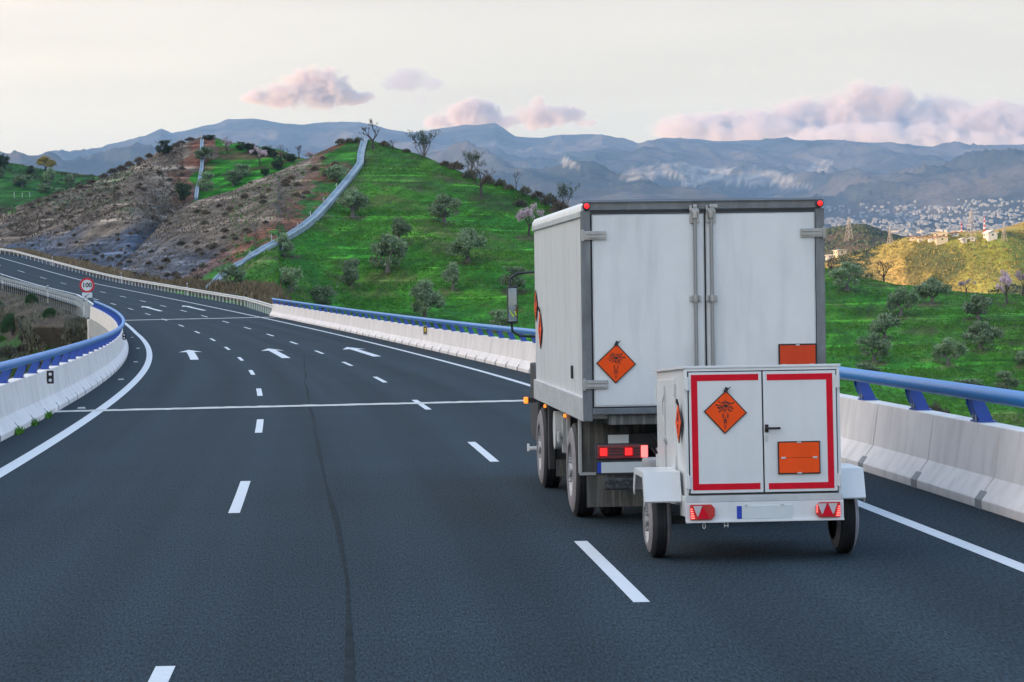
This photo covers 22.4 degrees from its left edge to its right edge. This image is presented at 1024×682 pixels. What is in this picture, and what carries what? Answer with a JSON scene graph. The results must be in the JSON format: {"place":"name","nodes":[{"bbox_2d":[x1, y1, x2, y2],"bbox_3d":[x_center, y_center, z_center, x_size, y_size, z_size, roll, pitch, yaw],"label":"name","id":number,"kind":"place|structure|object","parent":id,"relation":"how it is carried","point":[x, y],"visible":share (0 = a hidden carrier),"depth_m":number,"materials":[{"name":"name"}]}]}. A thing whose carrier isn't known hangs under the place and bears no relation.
{"place":"outdoors","nodes":[
{"label":"outdoors","id":0,"kind":"place"},
{"bbox_2d":[0,290,85,364],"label":"roadside bank","id":1,"kind":"structure","parent":0,"point":[48,331],"depth_m":215.19,"materials":[{"name":"soil"}]},
{"bbox_2d":[0,312,15,334],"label":"broom bush","id":2,"kind":"object","parent":1,"relation":"on","point":[7,320],"visible":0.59,"depth_m":234.65,"materials":[{"name":"green plant"}]},
{"bbox_2d":[0,343,17,356],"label":"grey shrub","id":3,"kind":"object","parent":1,"relation":"on","point":[5,350],"visible":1,"depth_m":224.29,"materials":[{"name":"green plant"}]},
{"bbox_2d":[0,334,53,378],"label":"bank green grass","id":4,"kind":"structure","parent":1,"relation":"on","point":[3,338],"depth_m":213.30,"materials":[{"name":"green plant"}]},
{"bbox_2d":[25,293,37,302],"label":"broom bush","id":5,"kind":"object","parent":1,"relation":"on","point":[32,296],"visible":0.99,"depth_m":241.24,"materials":[{"name":"green plant"}]},
{"bbox_2d":[42,307,56,318],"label":"broom bush","id":6,"kind":"object","parent":1,"relation":"on","point":[50,311],"visible":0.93,"depth_m":204.65,"materials":[{"name":"green plant"}]},
{"bbox_2d":[80,278,93,317],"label":"speed limit sign","id":7,"kind":"object","parent":1,"relation":"on","point":[86,285],"visible":0.99,"depth_m":196.81,"materials":[{"name":"metal"}]},
{"bbox_2d":[87,319,91,338],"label":"abutment wing","id":8,"kind":"structure","parent":1,"relation":"on","point":[88,329],"depth_m":187.72,"materials":[{"name":"white concrete"}]},
{"bbox_2d":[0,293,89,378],"bbox_3d":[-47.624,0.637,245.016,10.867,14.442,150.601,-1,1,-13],"label":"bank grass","id":9,"kind":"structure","parent":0,"point":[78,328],"depth_m":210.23,"materials":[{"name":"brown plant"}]},
{"bbox_2d":[0,163,98,212],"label":"hill","id":10,"kind":"structure","parent":0,"point":[9,189],"depth_m":574.65,"materials":[{"name":"green plant"}]},
{"bbox_2d":[0,153,9,167],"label":"evergreen bush","id":11,"kind":"object","parent":10,"relation":"on","point":[4,162],"visible":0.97,"depth_m":591.66,"materials":[{"name":"green plant"}]},
{"bbox_2d":[11,174,32,186],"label":"olive tree","id":12,"kind":"object","parent":10,"relation":"on","point":[18,180],"visible":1,"depth_m":574.00,"materials":[{"name":"green plant"}]},
{"bbox_2d":[36,183,52,191],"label":"olive tree","id":13,"kind":"object","parent":10,"relation":"on","point":[43,188],"visible":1,"depth_m":573.30,"materials":[{"name":"green plant"}]},
{"bbox_2d":[35,155,56,170],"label":"golden tree","id":14,"kind":"object","parent":10,"relation":"on","point":[46,161],"visible":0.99,"depth_m":598.06,"materials":[{"name":"yellow plant"}]},
{"bbox_2d":[43,168,56,183],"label":"olive tree","id":15,"kind":"object","parent":10,"relation":"on","point":[49,174],"visible":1,"depth_m":582.94,"materials":[{"name":"green plant"}]},
{"bbox_2d":[0,164,100,210],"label":"hill scrub","id":16,"kind":"object","parent":10,"relation":"on","point":[47,182],"visible":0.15,"depth_m":590.40,"materials":[{"name":"green plant"}]},
{"bbox_2d":[63,173,76,188],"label":"olive tree","id":17,"kind":"object","parent":10,"relation":"on","point":[71,180],"visible":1,"depth_m":581.91,"materials":[{"name":"green plant"}]},
{"bbox_2d":[0,137,304,313],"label":"cut slope hill","id":18,"kind":"structure","parent":0,"point":[219,162],"depth_m":428.56,"materials":[{"name":"soil"}]},
{"bbox_2d":[0,246,136,280],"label":"dry ground cover","id":19,"kind":"object","parent":18,"relation":"on","point":[81,263],"visible":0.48,"depth_m":351.17,"materials":[{"name":"brown plant"}]},
{"bbox_2d":[0,143,185,269],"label":"slope scrub","id":20,"kind":"object","parent":18,"relation":"on","point":[66,216],"visible":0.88,"depth_m":422.27,"materials":[{"name":"brown plant"}]},
{"bbox_2d":[154,140,173,153],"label":"evergreen bush","id":21,"kind":"object","parent":18,"relation":"on","point":[166,147],"visible":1,"depth_m":463.29,"materials":[{"name":"green plant"}]},
{"bbox_2d":[174,180,191,200],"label":"evergreen bush","id":22,"kind":"object","parent":18,"relation":"on","point":[181,188],"visible":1,"depth_m":427.66,"materials":[{"name":"green plant"}]},
{"bbox_2d":[194,139,203,199],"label":"drainage channel","id":23,"kind":"object","parent":18,"relation":"on","point":[201,171],"visible":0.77,"depth_m":446.28,"materials":[{"name":"concrete"}]},
{"bbox_2d":[193,146,215,161],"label":"olive tree","id":24,"kind":"object","parent":18,"relation":"on","point":[201,152],"visible":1,"depth_m":451.56,"materials":[{"name":"green plant"}]},
{"bbox_2d":[196,171,213,191],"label":"olive tree","id":25,"kind":"object","parent":18,"relation":"on","point":[206,181],"visible":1,"depth_m":435.50,"materials":[{"name":"green plant"}]},
{"bbox_2d":[221,137,232,152],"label":"almond tree","id":26,"kind":"object","parent":18,"relation":"on","point":[228,142],"visible":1,"depth_m":458.42,"materials":[{"name":"pink plant"}]},
{"bbox_2d":[222,169,243,185],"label":"olive tree","id":27,"kind":"object","parent":18,"relation":"on","point":[238,175],"visible":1,"depth_m":438.56,"materials":[{"name":"green plant"}]},
{"bbox_2d":[233,164,250,176],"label":"olive tree","id":28,"kind":"object","parent":18,"relation":"on","point":[244,172],"visible":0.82,"depth_m":442.71,"materials":[{"name":"green plant"}]},
{"bbox_2d":[243,142,254,151],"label":"evergreen bush","id":29,"kind":"object","parent":18,"relation":"on","point":[247,146],"visible":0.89,"depth_m":459.65,"materials":[{"name":"green plant"}]},
{"bbox_2d":[249,146,267,164],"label":"almond tree","id":30,"kind":"object","parent":18,"relation":"on","point":[262,152],"visible":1,"depth_m":449.75,"materials":[{"name":"pink plant"}]},
{"bbox_2d":[258,145,271,156],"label":"evergreen bush","id":31,"kind":"object","parent":18,"relation":"on","point":[268,149],"visible":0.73,"depth_m":455.50,"materials":[{"name":"green plant"}]},
{"bbox_2d":[271,156,283,168],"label":"evergreen bush","id":32,"kind":"object","parent":18,"relation":"on","point":[274,164],"visible":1,"depth_m":446.43,"materials":[{"name":"green plant"}]},
{"bbox_2d":[0,253,1023,681],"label":"road","id":33,"kind":"structure","parent":0,"point":[210,491],"depth_m":24.23,"materials":[{"name":"grey asphalt"}]},
{"bbox_2d":[14,410,52,434],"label":"kerb weeds","id":34,"kind":"object","parent":33,"relation":"on","point":[19,430],"visible":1,"depth_m":49.60,"materials":[{"name":"green plant"}]},
{"bbox_2d":[0,276,92,318],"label":"guard rail","id":35,"kind":"object","parent":33,"relation":"on","point":[76,301],"visible":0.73,"depth_m":252.87,"materials":[{"name":"metal"}]},
{"bbox_2d":[0,248,272,313],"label":"guard rail","id":36,"kind":"object","parent":33,"relation":"on","point":[254,301],"visible":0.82,"depth_m":270.34,"materials":[{"name":"metal"}]},
{"bbox_2d":[507,197,825,515],"bbox_3d":[1.580,0.157,30.306,2.776,3.371,8.655,-1,1,-4],"label":"box truck","id":37,"kind":"object","parent":33,"relation":"on","point":[631,295],"visible":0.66,"depth_m":26.58,"materials":[{"name":"metal"}]},
{"bbox_2d":[633,364,865,556],"bbox_3d":[2.070,1.062,24.830,2.012,1.756,3.638,-1,1,-4],"label":"cargo trailer","id":38,"kind":"object","parent":33,"relation":"on","point":[747,443],"visible":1,"depth_m":23.10,"materials":[{"name":"grey metal"}]},
{"bbox_2d":[0,118,1023,236],"bbox_3d":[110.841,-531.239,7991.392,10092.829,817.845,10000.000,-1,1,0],"label":"mountains","id":39,"kind":"structure","parent":0,"point":[852,175],"depth_m":8573.55,"materials":[{"name":"blue stone"}]},
{"bbox_2d":[824,199,1023,231],"bbox_3d":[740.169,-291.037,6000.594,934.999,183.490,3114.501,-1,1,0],"label":"town houses","id":40,"kind":"structure","parent":39,"relation":"on","point":[908,225],"depth_m":5857.01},
{"bbox_2d":[0,0,1023,154],"label":"sky","id":41,"kind":"structure","parent":0,"point":[75,74],"materials":[{"name":"white"}]},
{"bbox_2d":[104,139,1023,426],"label":"green hill","id":42,"kind":"structure","parent":0,"point":[342,155],"depth_m":316.87,"materials":[{"name":"green plant"}]},
{"bbox_2d":[38,166,299,309],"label":"slope litter","id":43,"kind":"object","parent":42,"relation":"on","point":[167,230],"visible":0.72,"depth_m":335.49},
{"bbox_2d":[77,265,296,307],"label":"dry grass","id":44,"kind":"structure","parent":42,"relation":"on","point":[266,292],"depth_m":250.01,"materials":[{"name":"beige plant"}]},
{"bbox_2d":[217,264,246,285],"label":"olive tree","id":45,"kind":"object","parent":42,"relation":"on","point":[231,271],"visible":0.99,"depth_m":254.72,"materials":[{"name":"green plant"}]},
{"bbox_2d":[274,232,294,255],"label":"olive tree","id":46,"kind":"object","parent":42,"relation":"on","point":[286,243],"visible":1,"depth_m":299.81,"materials":[{"name":"green plant"}]},
{"bbox_2d":[205,138,367,288],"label":"drainage channel","id":47,"kind":"object","parent":42,"relation":"on","point":[317,214],"visible":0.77,"depth_m":331.16,"materials":[{"name":"concrete"}]},
{"bbox_2d":[279,265,302,290],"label":"olive tree","id":48,"kind":"object","parent":42,"relation":"on","point":[286,276],"visible":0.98,"depth_m":249.10,"materials":[{"name":"green plant"}]},
{"bbox_2d":[307,283,338,310],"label":"olive tree","id":49,"kind":"object","parent":42,"relation":"on","point":[319,294],"visible":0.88,"depth_m":261.21,"materials":[{"name":"green plant"}]},
{"bbox_2d":[324,163,349,180],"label":"olive tree","id":50,"kind":"object","parent":42,"relation":"on","point":[334,172],"visible":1,"depth_m":366.86,"materials":[{"name":"green plant"}]},
{"bbox_2d":[340,258,359,286],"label":"olive tree","id":51,"kind":"object","parent":42,"relation":"on","point":[350,273],"visible":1,"depth_m":303.85,"materials":[{"name":"green plant"}]},
{"bbox_2d":[336,187,369,216],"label":"olive tree","id":52,"kind":"object","parent":42,"relation":"on","point":[355,199],"visible":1,"depth_m":341.06,"materials":[{"name":"green plant"}]},
{"bbox_2d":[359,118,380,148],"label":"bare tree","id":53,"kind":"object","parent":42,"relation":"on","point":[372,143],"visible":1,"depth_m":390.57,"materials":[{"name":"grey plant"}]},
{"bbox_2d":[368,232,408,272],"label":"olive tree","id":54,"kind":"object","parent":42,"relation":"on","point":[394,246],"visible":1,"depth_m":310.90,"materials":[{"name":"green plant"}]},
{"bbox_2d":[391,216,412,239],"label":"olive tree","id":55,"kind":"object","parent":42,"relation":"on","point":[400,227],"visible":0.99,"depth_m":322.26,"materials":[{"name":"green plant"}]},
{"bbox_2d":[405,129,440,156],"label":"sparse-leaved tree","id":56,"kind":"object","parent":42,"relation":"on","point":[423,141],"visible":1,"depth_m":391.48,"materials":[{"name":"grey plant"}]},
{"bbox_2d":[409,277,445,317],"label":"olive tree","id":57,"kind":"object","parent":42,"relation":"on","point":[425,294],"visible":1,"depth_m":284.25,"materials":[{"name":"green plant"}]},
{"bbox_2d":[428,192,461,223],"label":"olive tree","id":58,"kind":"object","parent":42,"relation":"on","point":[440,206],"visible":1,"depth_m":341.80,"materials":[{"name":"green plant"}]},
{"bbox_2d":[441,261,459,289],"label":"olive tree","id":59,"kind":"object","parent":42,"relation":"on","point":[451,273],"visible":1,"depth_m":302.23,"materials":[{"name":"green plant"}]},
{"bbox_2d":[446,161,463,169],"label":"dry shrub","id":60,"kind":"object","parent":42,"relation":"on","point":[454,166],"visible":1,"depth_m":387.52,"materials":[{"name":"grey plant"}]},
{"bbox_2d":[444,227,487,262],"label":"olive tree","id":61,"kind":"object","parent":42,"relation":"on","point":[465,241],"visible":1,"depth_m":315.29,"materials":[{"name":"green plant"}]},
{"bbox_2d":[460,168,477,178],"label":"grey shrub","id":62,"kind":"object","parent":42,"relation":"on","point":[465,175],"visible":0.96,"depth_m":384.48,"materials":[{"name":"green plant"}]},
{"bbox_2d":[457,150,486,170],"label":"tree","id":63,"kind":"object","parent":42,"relation":"on","point":[470,156],"visible":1,"depth_m":385.96,"materials":[{"name":"grey plant"}]},
{"bbox_2d":[469,167,494,196],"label":"bare tree","id":64,"kind":"object","parent":42,"relation":"on","point":[481,183],"visible":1,"depth_m":370.64,"materials":[{"name":"grey plant"}]},
{"bbox_2d":[488,309,510,325],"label":"olive tree","id":65,"kind":"object","parent":42,"relation":"on","point":[502,319],"visible":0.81,"depth_m":278.50,"materials":[{"name":"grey plant"}]},
{"bbox_2d":[493,178,506,186],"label":"grey shrub","id":66,"kind":"object","parent":42,"relation":"on","point":[500,182],"visible":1,"depth_m":381.53,"materials":[{"name":"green plant"}]},
{"bbox_2d":[497,266,526,288],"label":"olive tree","id":67,"kind":"object","parent":42,"relation":"on","point":[519,283],"visible":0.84,"depth_m":304.47,"materials":[{"name":"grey plant"}]},
{"bbox_2d":[512,198,527,206],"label":"grey shrub","id":68,"kind":"object","parent":42,"relation":"on","point":[519,202],"visible":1,"depth_m":373.15,"materials":[{"name":"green plant"}]},
{"bbox_2d":[518,185,531,193],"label":"grey shrub","id":69,"kind":"object","parent":42,"relation":"on","point":[524,189],"visible":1,"depth_m":380.02,"materials":[{"name":"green plant"}]},
{"bbox_2d":[516,203,544,236],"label":"almond tree","id":70,"kind":"object","parent":42,"relation":"on","point":[520,215],"visible":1,"depth_m":351.54,"materials":[{"name":"pink plant"}]},
{"bbox_2d":[530,190,545,197],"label":"dry shrub","id":71,"kind":"object","parent":42,"relation":"on","point":[538,195],"visible":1,"depth_m":378.90,"materials":[{"name":"grey plant"}]},
{"bbox_2d":[539,192,557,205],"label":"grey shrub","id":72,"kind":"object","parent":42,"relation":"on","point":[548,198],"visible":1,"depth_m":377.72,"materials":[{"name":"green plant"}]},
{"bbox_2d":[548,200,569,212],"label":"dry shrub","id":73,"kind":"object","parent":42,"relation":"on","point":[557,205],"visible":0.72,"depth_m":375.91,"materials":[{"name":"grey plant"}]},
{"bbox_2d":[550,182,579,205],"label":"bare tree","id":74,"kind":"object","parent":42,"relation":"on","point":[565,193],"visible":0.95,"depth_m":376.78,"materials":[{"name":"grey plant"}]},
{"bbox_2d":[827,255,841,270],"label":"bare tree","id":75,"kind":"object","parent":42,"relation":"on","point":[829,261],"visible":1,"depth_m":349.33,"materials":[{"name":"brown plant"}]},
{"bbox_2d":[828,260,864,290],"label":"olive tree","id":76,"kind":"object","parent":42,"relation":"on","point":[838,275],"visible":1,"depth_m":326.49,"materials":[{"name":"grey plant"}]},
{"bbox_2d":[855,362,881,371],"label":"olive tree","id":77,"kind":"object","parent":42,"relation":"on","point":[867,366],"visible":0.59,"depth_m":260.46,"materials":[{"name":"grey plant"}]},
{"bbox_2d":[854,332,892,361],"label":"olive tree","id":78,"kind":"object","parent":42,"relation":"on","point":[873,340],"visible":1,"depth_m":274.36,"materials":[{"name":"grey plant"}]},
{"bbox_2d":[874,261,894,281],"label":"bare tree","id":79,"kind":"object","parent":42,"relation":"on","point":[884,274],"visible":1,"depth_m":349.01,"materials":[{"name":"brown plant"}]},
{"bbox_2d":[867,313,902,337],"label":"olive tree","id":80,"kind":"object","parent":42,"relation":"on","point":[886,320],"visible":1,"depth_m":294.56,"materials":[{"name":"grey plant"}]},
{"bbox_2d":[886,286,920,316],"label":"olive tree","id":81,"kind":"object","parent":42,"relation":"on","point":[896,299],"visible":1,"depth_m":311.17,"materials":[{"name":"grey plant"}]},
{"bbox_2d":[911,277,951,303],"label":"olive tree","id":82,"kind":"object","parent":42,"relation":"on","point":[931,286],"visible":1,"depth_m":321.02,"materials":[{"name":"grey plant"}]},
{"bbox_2d":[928,402,949,413],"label":"grey shrub","id":83,"kind":"object","parent":42,"relation":"on","point":[936,408],"visible":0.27,"depth_m":231.44,"materials":[{"name":"green plant"}]},
{"bbox_2d":[932,336,969,366],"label":"olive tree","id":84,"kind":"object","parent":42,"relation":"on","point":[943,349],"visible":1,"depth_m":278.05,"materials":[{"name":"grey plant"}]},
{"bbox_2d":[957,279,976,292],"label":"almond tree","id":85,"kind":"object","parent":42,"relation":"on","point":[963,283],"visible":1,"depth_m":344.77,"materials":[{"name":"pink plant"}]},
{"bbox_2d":[952,378,985,385],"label":"olive tree","id":86,"kind":"object","parent":42,"relation":"on","point":[970,381],"visible":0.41,"depth_m":262.04,"materials":[{"name":"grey plant"}]},
{"bbox_2d":[962,292,993,319],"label":"olive tree","id":87,"kind":"object","parent":42,"relation":"on","point":[975,303],"visible":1,"depth_m":307.51,"materials":[{"name":"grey plant"}]},
{"bbox_2d":[960,320,1004,348],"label":"olive tree","id":88,"kind":"object","parent":42,"relation":"on","point":[986,333],"visible":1,"depth_m":291.83,"materials":[{"name":"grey plant"}]},
{"bbox_2d":[995,270,1012,303],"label":"almond tree","id":89,"kind":"object","parent":42,"relation":"on","point":[1008,280],"visible":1,"depth_m":328.69,"materials":[{"name":"pink plant"}]},
{"bbox_2d":[994,370,1020,389],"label":"olive tree","id":90,"kind":"object","parent":42,"relation":"on","point":[1007,382],"visible":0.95,"depth_m":264.23,"materials":[{"name":"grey plant"}]},
{"bbox_2d":[1013,350,1023,361],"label":"olive tree","id":91,"kind":"object","parent":42,"relation":"on","point":[1019,355],"visible":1,"depth_m":284.78,"materials":[{"name":"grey plant"}]},
{"bbox_2d":[1014,271,1023,296],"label":"almond tree","id":92,"kind":"object","parent":42,"relation":"on","point":[1018,276],"visible":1,"depth_m":341.33,"materials":[{"name":"pink plant"}]},
{"bbox_2d":[824,224,904,254],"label":"terraced hill","id":93,"kind":"structure","parent":0,"point":[830,237],"depth_m":1352.66,"materials":[{"name":"soil"}]},
{"bbox_2d":[824,223,906,259],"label":"terrace scrub","id":94,"kind":"object","parent":93,"relation":"on","point":[834,230],"visible":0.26,"depth_m":1366.73,"materials":[{"name":"green plant"}]},
{"bbox_2d":[825,222,1023,293],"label":"sunlit hill","id":95,"kind":"structure","parent":0,"point":[999,242],"depth_m":932.31,"materials":[{"name":"yellow plant"}]},
{"bbox_2d":[832,249,847,257],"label":"house","id":96,"kind":"structure","parent":95,"relation":"on","point":[837,252],"depth_m":957.04,"materials":[{"name":"beige paint"}]},
{"bbox_2d":[825,244,1022,294],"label":"dark scrub","id":97,"kind":"object","parent":95,"relation":"on","point":[1017,289],"visible":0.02,"depth_m":945.14,"materials":[{"name":"green plant"}]},
{"bbox_2d":[825,222,1023,292],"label":"sunlit scrub","id":98,"kind":"object","parent":95,"relation":"on","point":[977,242],"visible":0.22,"depth_m":934.71,"materials":[{"name":"yellow plant"}]},
{"bbox_2d":[933,235,948,245],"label":"house","id":99,"kind":"structure","parent":95,"relation":"on","point":[940,239],"depth_m":940.82,"materials":[{"name":"beige paint"}]},
{"bbox_2d":[966,211,976,240],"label":"pylon","id":100,"kind":"object","parent":95,"relation":"on","point":[971,231],"visible":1,"depth_m":939.36,"materials":[{"name":"silver metal"}]},
{"bbox_2d":[983,230,998,240],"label":"house","id":101,"kind":"structure","parent":95,"relation":"on","point":[989,235],"depth_m":938.24,"materials":[{"name":"white paint"}]},
{"label":"ground","id":102,"kind":"structure","parent":0,"visible":0},
{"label":"bridge pier","id":103,"kind":"object","parent":102,"relation":"on","visible":0},
{"bbox_2d":[90,319,108,337],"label":"bridge deck","id":104,"kind":"structure","parent":103,"relation":"on","point":[96,329],"depth_m":178.61,"materials":[{"name":"concrete"}]},
{"bbox_2d":[0,300,128,441],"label":"bridge parapet","id":105,"kind":"structure","parent":104,"relation":"on","point":[82,368],"depth_m":59.44,"materials":[{"name":"concrete"}]},
{"bbox_2d":[47,371,53,383],"bbox_3d":[-9.994,0.783,55.983,0.150,0.280,0.032,-1,1,-6],"label":"parapet reflector","id":106,"kind":"object","parent":105,"relation":"attached to","point":[50,377],"visible":1,"depth_m":55.98,"materials":[{"name":"black plastic"}]},
{"bbox_2d":[269,298,1023,522],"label":"bridge parapet","id":107,"kind":"structure","parent":104,"relation":"on","point":[976,460],"depth_m":32.60,"materials":[{"name":"concrete"}]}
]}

